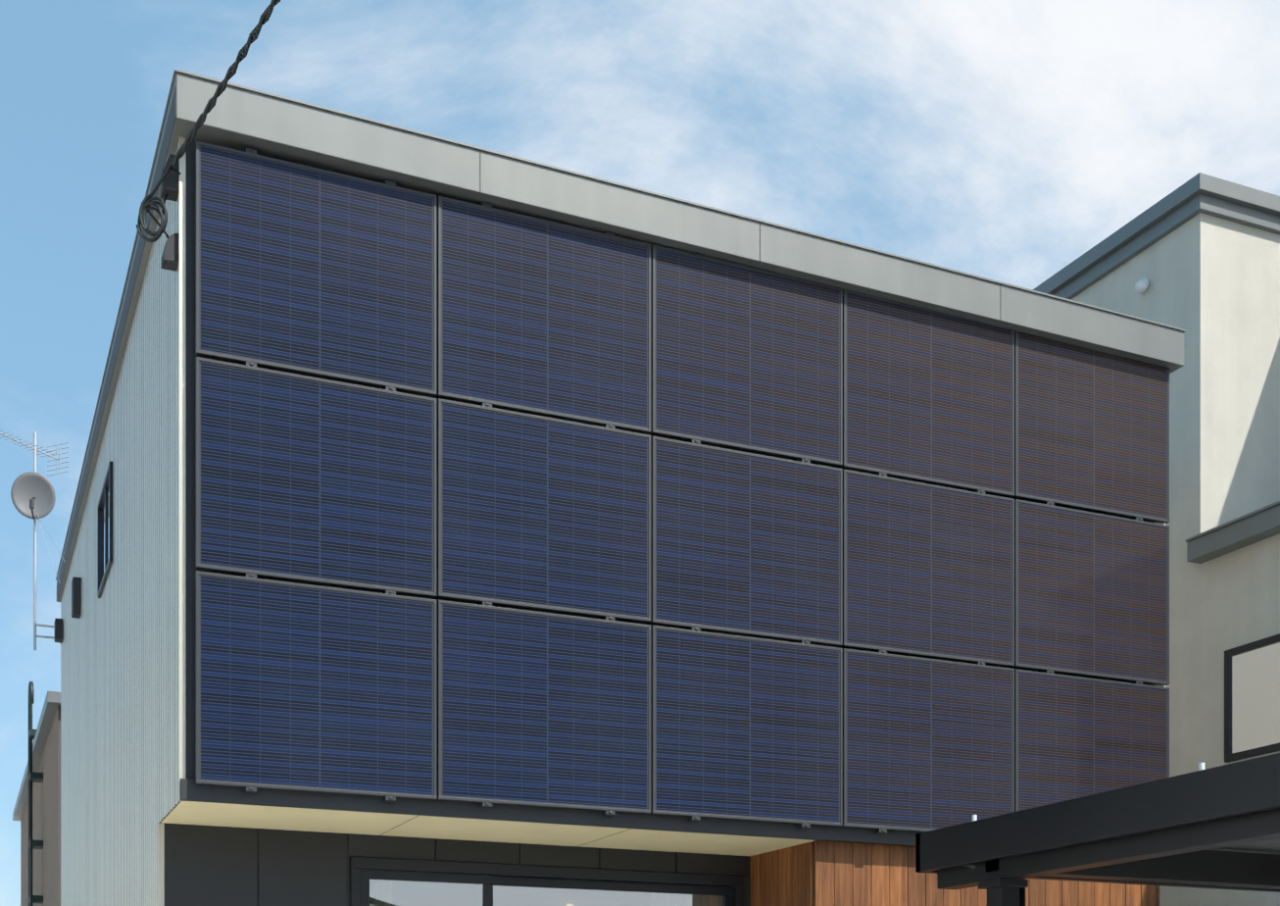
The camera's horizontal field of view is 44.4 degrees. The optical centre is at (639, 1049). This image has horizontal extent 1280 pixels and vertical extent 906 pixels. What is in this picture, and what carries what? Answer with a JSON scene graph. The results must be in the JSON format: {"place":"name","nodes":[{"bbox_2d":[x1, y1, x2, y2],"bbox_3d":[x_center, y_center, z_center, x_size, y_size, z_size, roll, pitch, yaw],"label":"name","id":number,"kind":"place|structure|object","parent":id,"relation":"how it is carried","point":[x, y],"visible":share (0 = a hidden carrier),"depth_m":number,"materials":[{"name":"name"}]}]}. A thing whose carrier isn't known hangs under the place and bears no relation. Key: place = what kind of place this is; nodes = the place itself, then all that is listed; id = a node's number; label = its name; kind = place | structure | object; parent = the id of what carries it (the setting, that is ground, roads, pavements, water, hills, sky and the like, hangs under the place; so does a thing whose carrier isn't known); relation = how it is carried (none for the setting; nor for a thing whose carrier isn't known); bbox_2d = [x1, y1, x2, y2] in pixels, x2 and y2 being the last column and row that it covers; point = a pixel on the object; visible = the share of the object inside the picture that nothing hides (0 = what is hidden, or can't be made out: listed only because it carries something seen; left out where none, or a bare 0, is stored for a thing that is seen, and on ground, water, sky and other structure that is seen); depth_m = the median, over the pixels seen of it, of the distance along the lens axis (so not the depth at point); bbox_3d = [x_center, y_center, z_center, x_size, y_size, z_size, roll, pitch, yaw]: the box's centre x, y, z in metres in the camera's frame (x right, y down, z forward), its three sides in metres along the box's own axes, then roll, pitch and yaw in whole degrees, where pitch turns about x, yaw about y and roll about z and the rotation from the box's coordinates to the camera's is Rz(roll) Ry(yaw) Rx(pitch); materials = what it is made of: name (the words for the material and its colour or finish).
{"place":"outdoors","nodes":[
{"label":"outdoors","id":0,"kind":"place"},
{"bbox_2d":[20,704,60,905],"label":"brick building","id":1,"kind":"structure","parent":0,"point":[46,829],"depth_m":24.71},
{"bbox_2d":[12,689,60,820],"bbox_3d":[-5.319,-4.955,30.053,12.000,0.160,12.400,0,0,-24],"label":"roof edge","id":2,"kind":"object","parent":1,"relation":"on","point":[52,701],"depth_m":24.86,"materials":[{"name":"grey metal"}]},
{"bbox_2d":[0,0,1279,905],"label":"sky","id":3,"kind":"structure","parent":0,"point":[1000,140],"materials":[{"name":"blue"}]},
{"bbox_2d":[1070,212,1279,905],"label":"stucco house","id":4,"kind":"structure","parent":0,"point":[1213,289],"depth_m":12.63,"materials":[{"name":"white paint"}]},
{"bbox_2d":[1134,277,1150,293],"bbox_3d":[4.171,-6.358,13.038,0.110,0.125,0.100,0,0,-24],"label":"vent cap","id":5,"kind":"object","parent":4,"relation":"attached to","point":[1143,284],"visible":1,"depth_m":13.01,"materials":[{"name":"white plastic"}]},
{"bbox_2d":[1032,172,1279,298],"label":"parapet cornice","id":6,"kind":"structure","parent":4,"relation":"attached to","point":[1206,194],"depth_m":12.76,"materials":[{"name":"grey metal"}]},
{"bbox_2d":[1185,500,1279,563],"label":"roof band","id":7,"kind":"object","parent":4,"relation":"attached to","point":[1250,528],"visible":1,"depth_m":12.00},
{"bbox_2d":[1224,633,1279,762],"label":"window frame","id":8,"kind":"object","parent":4,"relation":"attached to","point":[1254,752],"visible":0.88,"depth_m":12.16,"materials":[{"name":"black metal"}]},
{"bbox_2d":[1230,640,1279,753],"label":"window pane","id":9,"kind":"structure","parent":8,"relation":"in","point":[1255,698],"depth_m":11.96,"materials":[{"name":"grey glass"}]},
{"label":"lot paving","id":10,"kind":"structure","parent":0,"visible":0},
{"bbox_2d":[28,681,43,905],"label":"pipe","id":11,"kind":"object","parent":10,"relation":"on","point":[33,776],"visible":0.94,"depth_m":25.68,"materials":[{"name":"grey metal"}]},
{"bbox_2d":[60,140,179,905],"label":"wall","id":12,"kind":"structure","parent":10,"relation":"on","point":[120,722],"depth_m":10.58,"materials":[{"name":"white metal"}]},
{"bbox_2d":[0,430,69,649],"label":"antenna mast","id":13,"kind":"object","parent":12,"relation":"attached to","point":[34,449],"visible":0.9,"depth_m":16.92,"materials":[{"name":"grey metal"}]},
{"bbox_2d":[10,471,55,519],"bbox_3d":[-6.520,-5.955,16.850,0.447,0.499,0.093,0,0,-24],"label":"satellite dish","id":14,"kind":"object","parent":13,"relation":"attached to","point":[27,486],"visible":0.96,"depth_m":16.86,"materials":[{"name":"grey metal"}]},
{"bbox_2d":[29,496,35,519],"bbox_3d":[-6.493,-5.842,16.769,0.047,0.267,0.373,0,0,-16],"label":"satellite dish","id":15,"kind":"object","parent":14,"relation":"attached to","point":[31,504],"visible":0.83,"depth_m":16.62,"materials":[{"name":"grey metal"}]},
{"bbox_2d":[54,617,63,642],"bbox_3d":[-6.240,-4.505,16.835,0.080,0.220,0.170,0,0,-24],"label":"mounting bracket","id":16,"kind":"object","parent":12,"relation":"attached to","point":[59,629],"visible":1,"depth_m":16.76,"materials":[{"name":"grey plastic"}]},
{"bbox_2d":[71,576,81,618],"bbox_3d":[-5.266,-4.226,14.647,0.070,0.340,0.180,0,0,-24],"label":"side vent hood","id":17,"kind":"object","parent":12,"relation":"attached to","point":[75,597],"visible":1,"depth_m":14.57,"materials":[{"name":"grey plastic"}]},
{"bbox_2d":[97,460,112,597],"bbox_3d":[-4.162,-4.040,12.243,0.055,0.750,1.050,0,0,-24],"label":"slit window frame","id":18,"kind":"object","parent":12,"relation":"attached to","point":[103,494],"visible":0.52,"depth_m":12.22,"materials":[{"name":"black metal"}]},
{"bbox_2d":[100,483,109,581],"bbox_3d":[-4.164,-4.040,12.242,0.001,0.680,0.980,0,0,-24],"label":"window glass","id":19,"kind":"object","parent":18,"relation":"in","point":[103,539],"visible":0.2,"depth_m":12.42,"materials":[{"name":"grey glass"}]},
{"bbox_2d":[159,153,179,200],"bbox_3d":[-2.538,-4.710,8.462,0.085,0.190,0.120,0,0,-24],"label":"cable entry hood","id":20,"kind":"object","parent":12,"relation":"attached to","point":[170,185],"visible":0.73,"depth_m":8.41,"materials":[{"name":"grey plastic"}]},
{"bbox_2d":[160,233,179,271],"bbox_3d":[-2.538,-4.315,8.467,0.080,0.159,0.110,0,0,-24],"label":"wall vent hood","id":21,"kind":"object","parent":12,"relation":"attached to","point":[171,258],"visible":1,"depth_m":8.43,"materials":[{"name":"grey plastic"}]},
{"bbox_2d":[157,136,185,905],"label":"corner trim","id":22,"kind":"structure","parent":12,"relation":"attached to","point":[161,863],"depth_m":8.41,"materials":[{"name":"white metal"}]},
{"bbox_2d":[164,823,747,905],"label":"recess wall panels","id":23,"kind":"object","parent":12,"relation":"attached to","point":[210,865],"visible":1,"depth_m":9.59,"materials":[{"name":"black metal"}]},
{"bbox_2d":[180,778,920,845],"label":"base beam","id":24,"kind":"structure","parent":12,"relation":"attached to","point":[190,790],"depth_m":9.18,"materials":[{"name":"black metal"}]},
{"bbox_2d":[159,822,750,905],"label":"joint","id":25,"kind":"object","parent":10,"relation":"on","point":[747,890],"visible":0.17,"depth_m":10.28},
{"bbox_2d":[185,140,1164,794],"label":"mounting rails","id":26,"kind":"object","parent":25,"relation":"on","point":[189,464],"visible":0.08,"depth_m":8.43,"materials":[{"name":"black metal"}]},
{"bbox_2d":[160,799,814,855],"bbox_3d":[-0.849,-1.346,9.620,3.918,0.015,0.908,0,0,-24],"label":"soffit board","id":27,"kind":"object","parent":26,"relation":"attached to","point":[286,817],"visible":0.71,"depth_m":9.49,"materials":[{"name":"beige paint"}]},
{"bbox_2d":[379,815,631,846],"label":"soffit joints","id":28,"kind":"object","parent":27,"relation":"attached to","point":[418,815],"visible":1,"depth_m":9.57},
{"bbox_2d":[56,72,1183,601],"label":"roof fascia","id":29,"kind":"structure","parent":26,"relation":"on","point":[272,127],"depth_m":9.32,"materials":[{"name":"grey metal"}]},
{"bbox_2d":[56,85,176,599],"bbox_3d":[-4.402,-4.981,12.678,0.004,0.168,9.712,0,0,-24],"label":"dark fascia board","id":30,"kind":"object","parent":29,"relation":"attached to","point":[167,137],"visible":1,"depth_m":10.74,"materials":[{"name":"grey metal"}]},
{"bbox_2d":[55,68,1186,580],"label":"roof edge trim","id":31,"kind":"structure","parent":29,"relation":"on","point":[175,71],"depth_m":9.45,"materials":[{"name":"grey metal"}]},
{"bbox_2d":[479,192,1000,321],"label":"fascia seams","id":32,"kind":"object","parent":29,"relation":"attached to","point":[760,242],"visible":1,"depth_m":9.63,"materials":[{"name":"grey metal"}]},
{"bbox_2d":[195,140,1169,832],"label":"solar panel frames","id":33,"kind":"structure","parent":26,"relation":"attached to","point":[844,464],"depth_m":9.42,"materials":[{"name":"grey metal"}]},
{"bbox_2d":[198,145,1167,829],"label":"solar panels","id":34,"kind":"object","parent":33,"relation":"in","point":[299,686],"visible":0.96,"depth_m":9.39,"materials":[{"name":"blue glass"}]},
{"bbox_2d":[243,363,1132,833],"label":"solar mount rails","id":35,"kind":"object","parent":26,"relation":"attached to","point":[796,642],"visible":0.04,"depth_m":9.91,"materials":[{"name":"silver metal"}]},
{"bbox_2d":[244,147,1142,833],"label":"panel clamps","id":36,"kind":"object","parent":35,"relation":"attached to","point":[489,805],"visible":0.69,"depth_m":9.31,"materials":[{"name":"grey metal"}]},
{"bbox_2d":[349,856,743,905],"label":"sliding window frame","id":37,"kind":"object","parent":10,"relation":"on","point":[364,870],"visible":0.88,"depth_m":10.18,"materials":[{"name":"black metal"}]},
{"bbox_2d":[369,879,723,905],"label":"window glass","id":38,"kind":"object","parent":37,"relation":"in","point":[386,892],"visible":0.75,"depth_m":10.18,"materials":[{"name":"clear glass"}]},
{"bbox_2d":[813,839,904,905],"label":"joint","id":39,"kind":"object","parent":10,"relation":"on","point":[813,867],"depth_m":10.07,"materials":[{"name":"brown wood"}]},
{"bbox_2d":[750,839,1159,905],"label":"wood cladding boards","id":40,"kind":"object","parent":39,"relation":"attached to","point":[850,873],"visible":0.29,"depth_m":10.33,"materials":[{"name":"brown wood"}]},
{"bbox_2d":[915,752,1279,905],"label":"carport","id":41,"kind":"object","parent":10,"relation":"on","point":[1168,831],"visible":1,"depth_m":7.43,"materials":[{"name":"black metal"}]},
{"bbox_2d":[963,862,1025,905],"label":"carport downpipe","id":42,"kind":"object","parent":41,"relation":"attached to","point":[1021,890],"visible":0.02,"depth_m":8.09,"materials":[{"name":"black metal"}]},
{"bbox_2d":[972,762,1204,821],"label":"bolts","id":43,"kind":"object","parent":41,"relation":"attached to","point":[1201,767],"visible":0.4,"depth_m":6.61,"materials":[{"name":"silver metal"}]},
{"bbox_2d":[1207,837,1279,854],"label":"carport roof panel","id":44,"kind":"object","parent":41,"relation":"on","point":[1270,846],"depth_m":8.67,"materials":[{"name":"grey plastic"}]},
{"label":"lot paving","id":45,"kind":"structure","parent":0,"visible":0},
{"bbox_3d":[7.924,-3.726,-6.680,1.600,9.500,0.280,0,0,-24],"label":"utility pole","id":46,"kind":"object","parent":45,"relation":"on","visible":0},
{"bbox_2d":[136,0,280,242],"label":"service drop cable","id":47,"kind":"object","parent":46,"relation":"attached to","point":[145,207],"visible":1,"depth_m":8.18,"materials":[{"name":"grey plastic"}]}
]}

